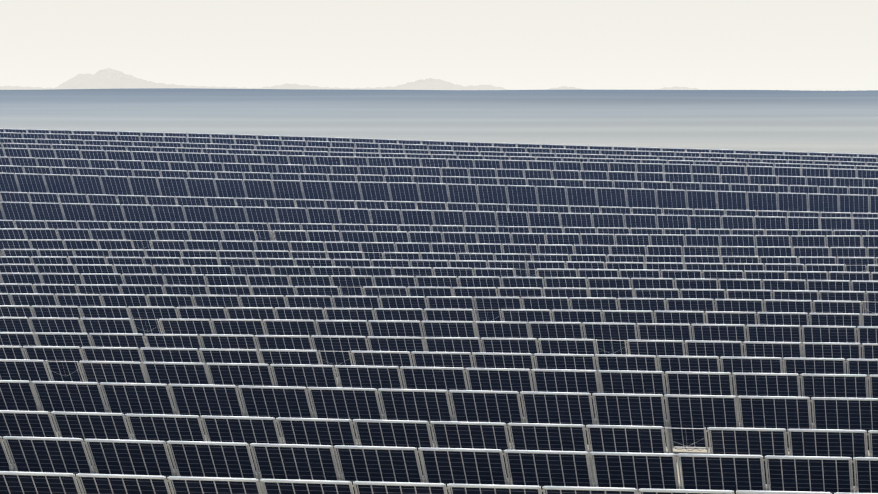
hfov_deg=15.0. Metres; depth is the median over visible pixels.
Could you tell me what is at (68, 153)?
solar table
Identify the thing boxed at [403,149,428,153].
solar table
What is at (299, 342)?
solar table
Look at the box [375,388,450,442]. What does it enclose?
solar table
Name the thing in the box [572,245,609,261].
solar table
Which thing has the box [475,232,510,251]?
solar table
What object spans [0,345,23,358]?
solar table
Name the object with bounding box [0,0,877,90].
sky
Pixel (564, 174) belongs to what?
solar table
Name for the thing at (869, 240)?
solar table
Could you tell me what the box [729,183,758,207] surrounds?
solar table
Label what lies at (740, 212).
solar table
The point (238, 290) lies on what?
solar table
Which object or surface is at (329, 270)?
solar table
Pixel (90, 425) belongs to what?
solar table
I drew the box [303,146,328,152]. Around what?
solar table
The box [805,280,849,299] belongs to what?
solar table
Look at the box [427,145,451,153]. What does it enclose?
solar table
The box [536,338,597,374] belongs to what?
solar table
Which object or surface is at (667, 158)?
solar table
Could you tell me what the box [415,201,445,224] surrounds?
solar table
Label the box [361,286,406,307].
solar table
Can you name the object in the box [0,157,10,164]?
solar table
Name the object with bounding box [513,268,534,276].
solar table
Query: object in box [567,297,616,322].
solar table
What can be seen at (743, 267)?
solar table
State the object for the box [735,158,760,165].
solar table
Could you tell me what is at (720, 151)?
solar table
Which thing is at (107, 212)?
solar table
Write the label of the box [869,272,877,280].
solar table
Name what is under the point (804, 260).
solar table
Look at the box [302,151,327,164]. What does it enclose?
solar table
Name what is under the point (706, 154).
solar table
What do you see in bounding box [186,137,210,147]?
solar table
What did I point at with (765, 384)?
solar table
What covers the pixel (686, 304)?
solar table
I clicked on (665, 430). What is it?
solar table
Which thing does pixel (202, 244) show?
solar table
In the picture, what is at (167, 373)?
solar table
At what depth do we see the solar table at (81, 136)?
1024.20 m
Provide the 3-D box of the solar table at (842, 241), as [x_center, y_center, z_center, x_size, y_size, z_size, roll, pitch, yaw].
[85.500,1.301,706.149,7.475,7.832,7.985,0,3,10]
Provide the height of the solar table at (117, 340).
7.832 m
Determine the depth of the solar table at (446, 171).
889.64 m
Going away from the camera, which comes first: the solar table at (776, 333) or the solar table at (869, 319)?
the solar table at (776, 333)
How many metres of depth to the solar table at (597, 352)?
428.04 m
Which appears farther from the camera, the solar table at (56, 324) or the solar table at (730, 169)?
the solar table at (730, 169)
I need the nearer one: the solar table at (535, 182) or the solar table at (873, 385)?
the solar table at (873, 385)
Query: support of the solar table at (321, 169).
on the terrain
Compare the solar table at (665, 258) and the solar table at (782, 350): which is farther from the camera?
the solar table at (665, 258)
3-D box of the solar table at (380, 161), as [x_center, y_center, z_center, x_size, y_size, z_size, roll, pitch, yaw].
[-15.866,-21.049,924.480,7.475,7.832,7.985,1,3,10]
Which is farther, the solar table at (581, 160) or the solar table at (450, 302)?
the solar table at (581, 160)
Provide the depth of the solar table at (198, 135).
1046.23 m
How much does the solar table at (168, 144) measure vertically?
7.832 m
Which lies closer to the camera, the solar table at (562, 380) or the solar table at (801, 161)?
the solar table at (562, 380)
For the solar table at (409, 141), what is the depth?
1034.49 m
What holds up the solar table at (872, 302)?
on the terrain
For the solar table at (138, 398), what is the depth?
352.97 m
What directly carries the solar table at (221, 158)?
on the terrain
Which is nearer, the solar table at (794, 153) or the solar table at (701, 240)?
the solar table at (701, 240)
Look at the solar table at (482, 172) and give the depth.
888.31 m
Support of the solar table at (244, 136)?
on the terrain
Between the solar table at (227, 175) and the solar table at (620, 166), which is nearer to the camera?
the solar table at (227, 175)
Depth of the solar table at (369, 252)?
662.99 m
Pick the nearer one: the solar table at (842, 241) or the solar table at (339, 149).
the solar table at (842, 241)
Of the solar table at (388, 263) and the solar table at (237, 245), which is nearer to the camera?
the solar table at (388, 263)
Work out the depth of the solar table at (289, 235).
724.80 m
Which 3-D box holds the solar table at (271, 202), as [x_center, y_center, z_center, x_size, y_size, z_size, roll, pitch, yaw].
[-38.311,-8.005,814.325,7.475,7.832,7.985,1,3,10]
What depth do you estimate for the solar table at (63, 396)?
354.28 m
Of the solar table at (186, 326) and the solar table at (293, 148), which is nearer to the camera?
the solar table at (186, 326)
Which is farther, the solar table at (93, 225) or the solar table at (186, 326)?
the solar table at (93, 225)
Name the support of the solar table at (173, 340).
on the terrain
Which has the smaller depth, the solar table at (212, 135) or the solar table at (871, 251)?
the solar table at (871, 251)
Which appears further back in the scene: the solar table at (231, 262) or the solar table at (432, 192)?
the solar table at (432, 192)
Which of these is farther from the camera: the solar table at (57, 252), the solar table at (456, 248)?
the solar table at (456, 248)
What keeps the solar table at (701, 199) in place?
on the terrain
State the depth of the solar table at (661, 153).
992.30 m
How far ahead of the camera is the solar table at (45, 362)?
382.60 m
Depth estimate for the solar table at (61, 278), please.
587.64 m
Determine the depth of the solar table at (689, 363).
398.32 m
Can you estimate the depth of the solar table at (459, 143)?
1031.82 m
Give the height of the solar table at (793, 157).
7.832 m
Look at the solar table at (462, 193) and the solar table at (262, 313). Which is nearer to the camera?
the solar table at (262, 313)
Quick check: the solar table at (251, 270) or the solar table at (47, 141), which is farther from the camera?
the solar table at (47, 141)
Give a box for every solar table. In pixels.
[0,132,21,142]
[0,138,11,146]
[0,148,4,156]
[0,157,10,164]
[0,165,22,183]
[0,173,18,194]
[0,192,29,202]
[0,202,32,227]
[0,220,14,227]
[0,228,24,238]
[0,239,30,255]
[0,256,30,263]
[0,264,35,282]
[0,273,40,291]
[0,283,33,304]
[0,293,10,304]
[0,305,34,330]
[0,317,30,331]
[0,332,35,358]
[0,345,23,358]
[0,359,48,405]
[0,380,36,410]
[0,410,54,464]
[0,436,90,493]
[0,441,9,470]
[0,471,78,493]
[1,143,25,156]
[1,249,37,263]
[2,148,29,161]
[3,128,26,136]
[8,157,36,169]
[8,293,56,315]
[11,138,35,148]
[12,220,45,238]
[14,173,46,194]
[20,346,86,381]
[21,133,45,142]
[22,166,50,180]
[22,228,57,248]
[25,143,50,156]
[26,129,48,138]
[27,192,58,214]
[27,317,81,345]
[28,148,54,164]
[28,239,63,255]
[29,202,62,226]
[29,256,67,272]
[29,305,83,331]
[29,381,104,432]
[31,284,76,304]
[32,332,90,360]
[34,264,74,282]
[35,139,59,146]
[35,158,62,173]
[36,249,73,263]
[38,273,81,293]
[42,174,74,195]
[43,360,76,380]
[44,133,68,143]
[44,220,77,237]
[48,411,129,467]
[49,130,71,138]
[49,167,77,187]
[50,144,75,155]
[53,149,80,164]
[53,294,101,317]
[55,229,90,248]
[56,193,87,214]
[59,139,83,147]
[59,203,93,228]
[61,158,89,173]
[62,239,98,254]
[66,256,104,270]
[68,134,91,143]
[70,175,102,198]
[71,130,94,137]
[72,249,108,262]
[72,473,167,493]
[73,264,113,283]
[74,284,119,305]
[75,145,100,157]
[75,221,108,238]
[76,167,104,187]
[76,361,145,406]
[77,306,128,331]
[78,318,132,345]
[79,150,106,166]
[79,273,122,293]
[79,347,143,369]
[81,439,174,493]
[83,140,107,148]
[85,194,116,217]
[87,333,145,364]
[88,159,115,172]
[88,229,123,248]
[90,204,123,226]
[91,134,115,143]
[94,131,117,139]
[96,240,132,256]
[97,382,173,437]
[98,176,130,197]
[99,294,146,324]
[100,145,125,159]
[104,168,132,190]
[104,257,142,270]
[105,150,131,165]
[107,140,131,148]
[107,221,140,239]
[108,249,145,264]
[112,264,152,283]
[114,160,142,175]
[115,135,139,140]
[115,195,146,213]
[117,131,140,137]
[118,284,162,305]
[120,204,153,228]
[120,274,166,294]
[121,229,155,255]
[122,413,203,470]
[125,146,150,156]
[126,306,176,344]
[127,176,159,196]
[129,318,156,337]
[130,151,157,167]
[130,240,148,248]
[131,141,156,149]
[131,169,159,186]
[137,347,199,382]
[138,136,162,146]
[139,221,171,239]
[140,132,163,139]
[140,362,208,408]
[141,161,169,173]
[141,257,180,273]
[142,334,202,362]
[143,249,181,263]
[144,294,192,317]
[145,196,175,215]
[149,240,185,256]
[150,147,175,158]
[151,205,184,228]
[151,265,192,283]
[154,229,188,248]
[155,177,187,198]
[156,142,180,149]
[156,152,183,169]
[157,318,211,347]
[159,170,189,192]
[161,285,206,306]
[162,136,186,145]
[162,274,205,284]
[163,132,187,141]
[163,441,253,477]
[164,476,259,493]
[166,384,241,437]
[168,161,195,175]
[171,222,203,239]
[174,196,205,217]
[174,307,225,331]
[175,147,200,159]
[179,250,216,256]
[179,257,217,272]
[180,142,205,149]
[181,205,215,229]
[182,152,209,167]
[183,240,219,257]
[184,178,216,200]
[186,133,209,141]
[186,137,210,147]
[187,171,217,190]
[187,229,222,249]
[190,295,238,318]
[191,265,231,284]
[194,162,222,177]
[197,334,255,362]
[197,348,259,384]
[197,415,278,472]
[200,148,226,160]
[203,222,235,239]
[203,274,246,294]
[203,363,272,410]
[204,197,234,219]
[205,143,229,153]
[205,285,250,305]
[208,153,235,168]
[209,133,232,142]
[209,319,263,358]
[210,138,234,146]
[212,206,246,229]
[213,179,244,202]
[214,171,246,192]
[216,250,253,264]
[217,258,255,274]
[218,240,255,256]
[220,230,256,247]
[221,163,249,178]
[223,307,274,332]
[226,149,251,160]
[229,144,254,152]
[230,265,271,284]
[232,134,255,140]
[234,138,258,149]
[234,154,261,169]
[234,198,264,220]
[235,222,270,240]
[235,385,310,440]
[237,295,285,318]
[242,172,272,196]
[242,179,273,203]
[243,206,276,229]
[245,275,288,293]
[246,443,336,493]
[248,163,276,179]
[249,286,294,306]
[251,149,276,160]
[252,250,289,265]
[253,241,290,255]
[253,335,311,363]
[254,145,278,151]
[254,230,270,240]
[255,258,293,274]
[256,135,279,141]
[256,349,318,384]
[256,479,351,493]
[257,139,281,145]
[261,154,287,170]
[261,319,316,349]
[264,198,294,221]
[267,223,299,240]
[268,364,336,413]
[270,173,298,189]
[270,180,302,199]
[270,266,311,285]
[271,230,306,248]
[272,307,324,334]
[273,417,354,474]
[274,207,307,229]
[275,164,303,181]
[277,150,302,160]
[279,136,302,142]
[279,145,304,154]
[281,140,305,148]
[283,295,332,318]
[287,155,314,170]
[287,275,330,293]
[288,241,324,254]
[288,251,325,265]
[293,199,324,218]
[293,258,331,274]
[293,286,338,306]
[298,173,326,190]
[299,223,332,240]
[300,180,331,205]
[302,136,325,142]
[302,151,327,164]
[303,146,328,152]
[303,165,330,181]
[305,208,338,228]
[305,230,340,256]
[305,387,380,440]
[306,141,330,150]
[309,335,367,378]
[310,266,351,285]
[313,156,340,170]
[313,320,371,350]
[316,350,349,372]
[322,308,373,334]
[323,241,359,258]
[324,200,354,218]
[325,251,362,265]
[326,137,349,143]
[326,174,355,191]
[328,147,353,151]
[328,152,353,163]
[329,181,360,205]
[329,275,372,295]
[330,141,354,151]
[330,165,357,181]
[330,296,378,319]
[330,445,420,493]
[331,259,370,274]
[332,224,364,239]
[332,365,401,413]
[337,208,369,230]
[339,156,366,173]
[339,231,374,249]
[348,350,410,388]
[349,138,373,147]
[349,481,444,493]
[350,267,391,285]
[350,419,431,477]
[353,148,378,155]
[353,152,379,161]
[354,142,379,152]
[354,174,383,191]
[354,200,384,221]
[357,166,385,180]
[358,182,389,204]
[358,242,394,266]
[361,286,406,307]
[362,252,381,258]
[364,224,397,240]
[365,336,423,366]
[366,157,393,173]
[366,320,421,336]
[368,209,401,229]
[370,259,408,275]
[371,276,415,295]
[372,308,425,335]
[373,139,396,147]
[373,231,408,251]
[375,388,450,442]
[377,296,426,320]
[378,143,402,148]
[378,148,403,156]
[379,153,404,164]
[381,252,419,266]
[383,175,411,191]
[384,166,413,179]
[384,201,415,221]
[387,182,418,203]
[391,267,432,285]
[392,157,419,172]
[393,242,429,258]
[397,139,420,152]
[397,224,430,241]
[397,366,466,416]
[399,209,432,231]
[402,144,426,149]
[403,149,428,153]
[405,153,430,162]
[405,287,451,308]
[407,231,442,251]
[408,260,447,274]
[409,351,471,389]
[411,175,439,191]
[412,167,441,182]
[414,276,457,295]
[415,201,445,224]
[415,447,504,493]
[416,183,447,206]
[418,252,456,266]
[419,158,446,175]
[419,321,474,350]
[420,140,443,146]
[421,337,480,367]
[422,308,474,325]
[424,296,476,325]
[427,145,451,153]
[427,421,510,478]
[428,150,453,155]
[429,243,465,258]
[430,225,462,242]
[431,154,456,165]
[431,210,465,231]
[431,267,472,286]
[439,167,467,177]
[439,176,468,194]
[441,232,476,249]
[444,141,467,150]
[444,483,539,493]
[445,202,476,222]
[446,159,473,172]
[446,184,477,203]
[446,390,521,445]
[447,260,486,275]
[450,287,496,314]
[451,145,475,154]
[453,151,478,156]
[455,253,493,267]
[456,276,500,296]
[457,155,482,167]
[462,225,495,241]
[463,211,495,225]
[463,368,531,419]
[465,243,501,258]
[467,168,495,181]
[468,142,491,148]
[468,177,497,193]
[470,352,536,391]
[472,268,513,286]
[472,297,520,324]
[472,309,498,335]
[473,159,500,175]
[473,321,528,351]
[475,184,507,207]
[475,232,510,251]
[476,146,500,153]
[476,203,506,224]
[478,337,537,368]
[479,151,503,157]
[483,155,508,168]
[486,261,526,276]
[492,143,515,151]
[493,253,530,275]
[494,211,527,232]
[495,169,523,184]
[495,226,528,240]
[496,287,541,308]
[497,177,525,196]
[499,160,526,177]
[499,277,544,296]
[499,309,550,337]
[500,147,524,152]
[500,244,537,260]
[500,450,590,493]
[504,152,529,157]
[504,423,585,450]
[505,185,536,206]
[506,204,537,221]
[509,156,534,164]
[509,233,544,253]
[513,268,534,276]
[516,143,539,148]
[517,391,592,445]
[519,297,568,321]
[523,169,551,181]
[525,147,549,156]
[525,178,554,199]
[525,261,564,276]
[526,160,553,178]
[526,212,559,232]
[526,322,581,352]
[529,153,554,157]
[529,226,562,243]
[529,369,597,419]
[530,254,568,268]
[531,353,594,389]
[535,157,560,164]
[535,186,566,209]
[535,268,576,286]
[536,244,572,259]
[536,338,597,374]
[537,205,568,223]
[539,486,634,493]
[540,144,563,151]
[541,287,586,309]
[542,277,586,292]
[544,233,579,253]
[549,309,601,336]
[550,148,574,155]
[550,170,578,183]
[553,161,580,174]
[554,179,583,196]
[555,153,580,157]
[558,213,591,232]
[561,157,587,165]
[562,227,595,241]
[564,145,587,153]
[564,261,603,276]
[565,187,595,212]
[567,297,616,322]
[568,205,599,223]
[568,254,606,268]
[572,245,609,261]
[574,149,599,157]
[576,269,617,287]
[578,170,606,185]
[579,233,614,254]
[580,154,605,161]
[580,162,608,174]
[580,322,636,354]
[583,180,612,198]
[583,425,664,483]
[585,277,629,296]
[586,288,632,309]
[586,452,676,493]
[587,158,613,170]
[588,145,611,153]
[589,393,666,448]
[590,213,623,231]
[593,339,623,367]
[593,354,656,392]
[595,187,625,212]
[595,227,628,244]
[595,370,666,418]
[599,149,623,156]
[599,206,630,223]
[600,310,652,339]
[604,262,643,277]
[606,154,631,160]
[606,171,634,187]
[606,255,644,265]
[608,162,635,174]
[608,245,645,261]
[612,146,635,149]
[612,180,641,199]
[613,234,648,253]
[614,159,639,171]
[616,298,664,322]
[617,269,659,291]
[623,214,655,233]
[624,150,648,158]
[624,339,683,370]
[625,188,655,212]
[629,228,662,244]
[629,278,673,297]
[630,207,661,221]
[631,155,656,158]
[632,288,678,310]
[635,163,662,174]
[635,172,663,187]
[635,323,690,355]
[635,488,731,493]
[636,147,660,150]
[640,159,666,170]
[641,181,670,200]
[643,255,681,268]
[643,262,683,276]
[645,245,681,261]
[648,234,683,255]
[649,151,673,155]
[652,310,703,339]
[655,189,685,213]
[655,214,688,232]
[655,355,718,393]
[657,156,682,162]
[659,270,700,288]
[660,148,684,151]
[661,208,692,227]
[662,164,689,181]
[662,228,695,245]
[662,371,731,421]
[662,394,736,451]
[662,427,703,454]
[663,173,691,187]
[664,298,713,323]
[667,160,692,167]
[670,182,699,200]
[673,278,716,297]
[673,453,763,493]
[674,152,698,157]
[678,289,724,310]
[681,246,718,262]
[681,255,719,268]
[682,340,741,371]
[683,156,708,160]
[683,235,719,255]
[683,263,722,278]
[685,148,708,152]
[685,190,715,211]
[687,215,720,234]
[689,324,745,356]
[690,164,717,181]
[691,173,719,185]
[693,161,719,173]
[693,209,723,224]
[696,229,729,245]
[699,152,724,159]
[700,182,728,199]
[701,270,742,288]
[703,311,755,340]
[704,427,785,488]
[709,149,733,157]
[709,157,734,161]
[713,299,762,324]
[715,191,746,215]
[716,279,760,298]
[717,165,744,179]
[718,235,753,251]
[718,246,754,262]
[718,356,781,397]
[719,174,747,190]
[720,161,746,168]
[720,216,753,234]
[720,256,757,269]
[723,263,762,278]
[724,153,749,161]
[724,209,755,228]
[724,289,770,311]
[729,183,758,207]
[730,229,763,255]
[730,372,798,422]
[732,490,829,493]
[735,150,757,157]
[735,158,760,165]
[735,396,809,452]
[741,341,800,372]
[742,270,784,289]
[744,324,800,350]
[745,166,772,183]
[746,192,776,214]
[747,162,773,174]
[748,175,776,191]
[751,154,774,161]
[753,216,785,229]
[754,235,789,255]
[755,246,791,262]
[755,312,807,349]
[756,210,786,221]
[758,150,782,157]
[758,184,787,203]
[758,256,796,270]
[761,279,804,298]
[761,455,851,493]
[762,159,786,166]
[762,299,811,324]
[763,263,803,278]
[764,229,797,250]
[771,290,817,312]
[772,167,799,183]
[774,163,799,174]
[775,154,799,162]
[776,176,804,184]
[776,192,806,216]
[781,357,844,396]
[783,151,807,154]
[784,429,865,490]
[785,217,818,234]
[785,271,826,289]
[787,159,812,167]
[787,211,818,220]
[788,185,817,196]
[789,235,824,249]
[791,247,828,263]
[797,256,834,269]
[798,229,831,246]
[798,373,866,425]
[799,325,855,357]
[800,155,825,161]
[800,164,826,167]
[800,167,827,184]
[800,342,859,373]
[803,264,843,279]
[805,176,833,192]
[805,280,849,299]
[807,193,837,211]
[807,313,859,342]
[808,152,831,160]
[808,397,877,452]
[811,300,860,318]
[813,160,838,168]
[817,291,864,313]
[818,186,846,204]
[818,217,851,234]
[819,212,850,224]
[825,235,860,250]
[826,156,850,160]
[827,164,853,168]
[827,271,869,290]
[828,168,855,177]
[828,247,865,263]
[830,492,877,493]
[832,153,856,156]
[832,230,866,243]
[834,177,862,193]
[835,257,873,271]
[837,194,868,214]
[839,161,864,168]
[844,358,877,397]
[847,187,876,210]
[849,280,877,311]
[850,457,877,492]
[851,157,876,161]
[851,212,877,225]
[851,218,877,234]
[854,165,877,173]
[855,326,877,358]
[856,169,877,186]
[857,153,877,161]
[859,314,877,325]
[859,343,877,358]
[860,235,877,256]
[860,301,875,325]
[863,178,877,187]
[864,291,877,313]
[865,162,877,165]
[865,264,877,278]
[865,430,877,456]
[866,230,877,235]
[866,247,877,264]
[866,374,877,397]
[868,195,877,212]
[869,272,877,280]
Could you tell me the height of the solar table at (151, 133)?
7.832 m
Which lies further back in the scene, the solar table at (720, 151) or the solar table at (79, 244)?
the solar table at (720, 151)
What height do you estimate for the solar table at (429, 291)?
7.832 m
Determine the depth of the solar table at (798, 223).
761.48 m
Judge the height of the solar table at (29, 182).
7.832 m
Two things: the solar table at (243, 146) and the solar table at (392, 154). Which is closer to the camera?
the solar table at (392, 154)
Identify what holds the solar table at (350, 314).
on the terrain
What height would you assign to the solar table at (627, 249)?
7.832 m
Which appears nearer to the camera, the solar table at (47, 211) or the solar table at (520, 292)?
the solar table at (520, 292)
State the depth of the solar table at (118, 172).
876.76 m
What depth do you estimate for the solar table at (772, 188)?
846.33 m
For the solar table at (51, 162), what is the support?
on the terrain
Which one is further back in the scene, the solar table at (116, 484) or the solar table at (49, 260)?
the solar table at (49, 260)
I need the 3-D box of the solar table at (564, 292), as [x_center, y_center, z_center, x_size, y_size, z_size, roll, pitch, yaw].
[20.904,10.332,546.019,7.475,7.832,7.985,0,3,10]
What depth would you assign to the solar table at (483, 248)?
688.49 m
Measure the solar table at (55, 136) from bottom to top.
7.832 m
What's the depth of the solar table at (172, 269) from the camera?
612.95 m
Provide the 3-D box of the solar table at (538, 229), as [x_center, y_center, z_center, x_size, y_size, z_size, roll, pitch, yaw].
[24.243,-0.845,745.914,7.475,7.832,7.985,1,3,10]
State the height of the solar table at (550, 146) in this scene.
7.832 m
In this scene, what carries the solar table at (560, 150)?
on the terrain
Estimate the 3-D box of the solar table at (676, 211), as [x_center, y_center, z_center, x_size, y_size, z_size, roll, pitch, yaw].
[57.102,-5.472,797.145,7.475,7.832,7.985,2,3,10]
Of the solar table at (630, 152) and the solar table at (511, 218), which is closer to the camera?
the solar table at (511, 218)
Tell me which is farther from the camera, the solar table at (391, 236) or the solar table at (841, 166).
the solar table at (841, 166)
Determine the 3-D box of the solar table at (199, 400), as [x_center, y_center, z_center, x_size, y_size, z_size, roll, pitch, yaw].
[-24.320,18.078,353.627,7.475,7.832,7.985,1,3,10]
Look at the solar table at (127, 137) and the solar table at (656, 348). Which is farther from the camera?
the solar table at (127, 137)
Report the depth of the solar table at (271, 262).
638.30 m
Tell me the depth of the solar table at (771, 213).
790.03 m
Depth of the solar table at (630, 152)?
993.62 m
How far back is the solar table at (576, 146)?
1025.13 m
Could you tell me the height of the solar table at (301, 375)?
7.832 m
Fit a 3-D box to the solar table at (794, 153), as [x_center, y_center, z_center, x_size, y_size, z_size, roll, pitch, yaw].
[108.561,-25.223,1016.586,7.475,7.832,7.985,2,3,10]
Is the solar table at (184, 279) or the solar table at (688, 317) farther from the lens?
the solar table at (184, 279)
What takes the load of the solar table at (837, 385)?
on the terrain
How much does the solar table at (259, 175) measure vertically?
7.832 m
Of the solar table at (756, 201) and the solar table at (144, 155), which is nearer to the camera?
the solar table at (756, 201)
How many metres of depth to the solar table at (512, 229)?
744.18 m
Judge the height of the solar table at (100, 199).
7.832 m
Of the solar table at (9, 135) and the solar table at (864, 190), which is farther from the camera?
the solar table at (9, 135)
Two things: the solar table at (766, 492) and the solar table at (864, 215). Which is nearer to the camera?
the solar table at (766, 492)
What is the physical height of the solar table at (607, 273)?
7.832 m
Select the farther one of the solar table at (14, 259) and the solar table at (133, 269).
the solar table at (14, 259)
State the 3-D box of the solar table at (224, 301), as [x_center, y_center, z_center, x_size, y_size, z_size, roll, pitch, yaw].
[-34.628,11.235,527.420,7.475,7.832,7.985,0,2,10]
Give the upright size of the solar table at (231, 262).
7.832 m
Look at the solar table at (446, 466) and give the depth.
289.45 m
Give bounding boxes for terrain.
[0,88,877,492]
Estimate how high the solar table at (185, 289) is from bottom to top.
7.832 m
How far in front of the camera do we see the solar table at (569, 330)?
458.33 m
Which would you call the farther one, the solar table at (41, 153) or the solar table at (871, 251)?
the solar table at (41, 153)
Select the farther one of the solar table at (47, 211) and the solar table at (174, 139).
the solar table at (174, 139)
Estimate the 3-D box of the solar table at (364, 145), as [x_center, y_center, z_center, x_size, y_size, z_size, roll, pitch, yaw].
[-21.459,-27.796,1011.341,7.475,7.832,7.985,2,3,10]
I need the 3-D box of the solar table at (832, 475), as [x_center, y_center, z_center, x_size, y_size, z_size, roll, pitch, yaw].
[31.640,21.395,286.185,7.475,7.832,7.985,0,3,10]
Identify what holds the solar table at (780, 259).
on the terrain
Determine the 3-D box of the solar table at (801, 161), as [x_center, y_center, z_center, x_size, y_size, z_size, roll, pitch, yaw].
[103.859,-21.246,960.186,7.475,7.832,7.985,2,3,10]
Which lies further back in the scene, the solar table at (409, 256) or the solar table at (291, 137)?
the solar table at (291, 137)
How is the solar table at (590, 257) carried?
on the terrain
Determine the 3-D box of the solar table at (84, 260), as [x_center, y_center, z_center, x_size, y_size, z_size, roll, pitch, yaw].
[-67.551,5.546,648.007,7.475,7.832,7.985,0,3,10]
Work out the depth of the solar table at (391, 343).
433.37 m
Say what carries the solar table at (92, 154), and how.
on the terrain
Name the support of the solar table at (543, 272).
on the terrain
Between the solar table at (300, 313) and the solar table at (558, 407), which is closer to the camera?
the solar table at (558, 407)
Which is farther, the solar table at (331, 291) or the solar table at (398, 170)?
the solar table at (398, 170)
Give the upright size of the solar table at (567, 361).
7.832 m
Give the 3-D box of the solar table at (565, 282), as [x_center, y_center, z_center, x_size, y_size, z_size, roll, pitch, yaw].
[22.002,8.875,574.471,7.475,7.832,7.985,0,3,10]
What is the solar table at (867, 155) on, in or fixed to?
on the terrain
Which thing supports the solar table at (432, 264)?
on the terrain
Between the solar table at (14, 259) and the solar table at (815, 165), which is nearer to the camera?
the solar table at (14, 259)
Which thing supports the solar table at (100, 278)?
on the terrain
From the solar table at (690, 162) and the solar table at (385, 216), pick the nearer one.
the solar table at (385, 216)
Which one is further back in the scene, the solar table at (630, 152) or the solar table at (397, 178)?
the solar table at (630, 152)
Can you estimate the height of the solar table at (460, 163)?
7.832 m
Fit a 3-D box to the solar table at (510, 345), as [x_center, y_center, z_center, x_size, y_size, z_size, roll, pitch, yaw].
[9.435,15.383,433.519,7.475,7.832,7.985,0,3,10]
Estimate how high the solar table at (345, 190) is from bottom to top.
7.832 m
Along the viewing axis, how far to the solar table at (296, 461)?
292.12 m
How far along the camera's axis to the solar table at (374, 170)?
893.63 m
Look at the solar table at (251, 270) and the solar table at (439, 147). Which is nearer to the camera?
the solar table at (251, 270)
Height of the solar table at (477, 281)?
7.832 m
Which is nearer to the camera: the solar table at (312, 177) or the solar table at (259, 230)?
the solar table at (259, 230)
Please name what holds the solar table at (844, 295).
on the terrain
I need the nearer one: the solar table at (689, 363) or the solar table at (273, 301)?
the solar table at (689, 363)
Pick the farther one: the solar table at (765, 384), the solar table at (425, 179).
the solar table at (425, 179)
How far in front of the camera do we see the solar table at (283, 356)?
406.94 m
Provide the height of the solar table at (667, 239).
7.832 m
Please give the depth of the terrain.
9441.28 m
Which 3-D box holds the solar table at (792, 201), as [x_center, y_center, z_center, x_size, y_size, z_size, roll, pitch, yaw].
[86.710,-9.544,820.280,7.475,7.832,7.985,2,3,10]
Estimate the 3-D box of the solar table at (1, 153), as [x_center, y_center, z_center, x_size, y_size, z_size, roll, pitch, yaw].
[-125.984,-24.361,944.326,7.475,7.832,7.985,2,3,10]
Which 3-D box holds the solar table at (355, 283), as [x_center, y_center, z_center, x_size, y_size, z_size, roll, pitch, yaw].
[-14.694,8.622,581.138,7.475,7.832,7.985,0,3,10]
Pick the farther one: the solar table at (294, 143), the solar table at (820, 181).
the solar table at (294, 143)
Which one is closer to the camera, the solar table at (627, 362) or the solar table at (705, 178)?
the solar table at (627, 362)
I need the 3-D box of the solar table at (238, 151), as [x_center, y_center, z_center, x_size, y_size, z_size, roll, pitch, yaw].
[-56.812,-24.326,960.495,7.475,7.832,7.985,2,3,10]
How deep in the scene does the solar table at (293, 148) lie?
983.48 m
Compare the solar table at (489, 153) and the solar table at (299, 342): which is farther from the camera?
the solar table at (489, 153)
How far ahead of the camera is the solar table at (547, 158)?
941.32 m
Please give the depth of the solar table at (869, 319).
478.35 m
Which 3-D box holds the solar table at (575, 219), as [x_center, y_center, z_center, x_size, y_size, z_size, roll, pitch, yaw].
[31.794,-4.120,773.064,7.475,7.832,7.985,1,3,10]
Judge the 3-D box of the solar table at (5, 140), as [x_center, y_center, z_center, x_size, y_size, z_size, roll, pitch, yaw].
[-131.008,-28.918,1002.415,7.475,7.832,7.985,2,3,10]
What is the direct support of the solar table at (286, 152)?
on the terrain
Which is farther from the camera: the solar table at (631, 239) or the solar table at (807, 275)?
the solar table at (631, 239)
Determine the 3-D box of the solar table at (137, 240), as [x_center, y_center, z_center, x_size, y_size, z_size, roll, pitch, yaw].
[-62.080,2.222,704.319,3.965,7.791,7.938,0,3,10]
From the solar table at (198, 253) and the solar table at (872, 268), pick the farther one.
the solar table at (198, 253)
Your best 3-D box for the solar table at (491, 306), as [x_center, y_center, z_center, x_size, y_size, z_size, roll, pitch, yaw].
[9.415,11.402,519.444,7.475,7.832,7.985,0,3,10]
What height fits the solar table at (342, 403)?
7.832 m
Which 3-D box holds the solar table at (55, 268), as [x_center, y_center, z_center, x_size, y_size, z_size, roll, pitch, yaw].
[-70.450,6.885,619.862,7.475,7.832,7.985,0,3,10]
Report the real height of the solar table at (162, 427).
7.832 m
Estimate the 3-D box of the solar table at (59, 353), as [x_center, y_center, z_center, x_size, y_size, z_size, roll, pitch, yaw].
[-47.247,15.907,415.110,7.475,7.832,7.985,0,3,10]
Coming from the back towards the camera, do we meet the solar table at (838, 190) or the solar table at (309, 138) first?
the solar table at (309, 138)
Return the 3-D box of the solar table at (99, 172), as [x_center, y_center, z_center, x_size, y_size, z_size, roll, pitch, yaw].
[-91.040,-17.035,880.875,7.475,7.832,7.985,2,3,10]
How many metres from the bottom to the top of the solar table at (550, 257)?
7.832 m
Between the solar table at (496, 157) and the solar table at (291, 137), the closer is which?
the solar table at (496, 157)
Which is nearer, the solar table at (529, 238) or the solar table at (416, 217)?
the solar table at (529, 238)
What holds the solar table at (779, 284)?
on the terrain
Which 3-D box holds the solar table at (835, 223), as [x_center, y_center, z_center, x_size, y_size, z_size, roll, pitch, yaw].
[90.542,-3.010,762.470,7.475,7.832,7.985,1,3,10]
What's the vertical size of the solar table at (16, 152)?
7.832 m
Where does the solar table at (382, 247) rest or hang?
on the terrain
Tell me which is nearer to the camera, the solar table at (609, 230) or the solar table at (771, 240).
the solar table at (771, 240)
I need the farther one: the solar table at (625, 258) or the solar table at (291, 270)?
the solar table at (625, 258)
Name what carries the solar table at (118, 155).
on the terrain
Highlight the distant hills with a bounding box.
[0,68,868,90]
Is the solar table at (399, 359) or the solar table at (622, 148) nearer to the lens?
the solar table at (399, 359)
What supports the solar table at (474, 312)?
on the terrain

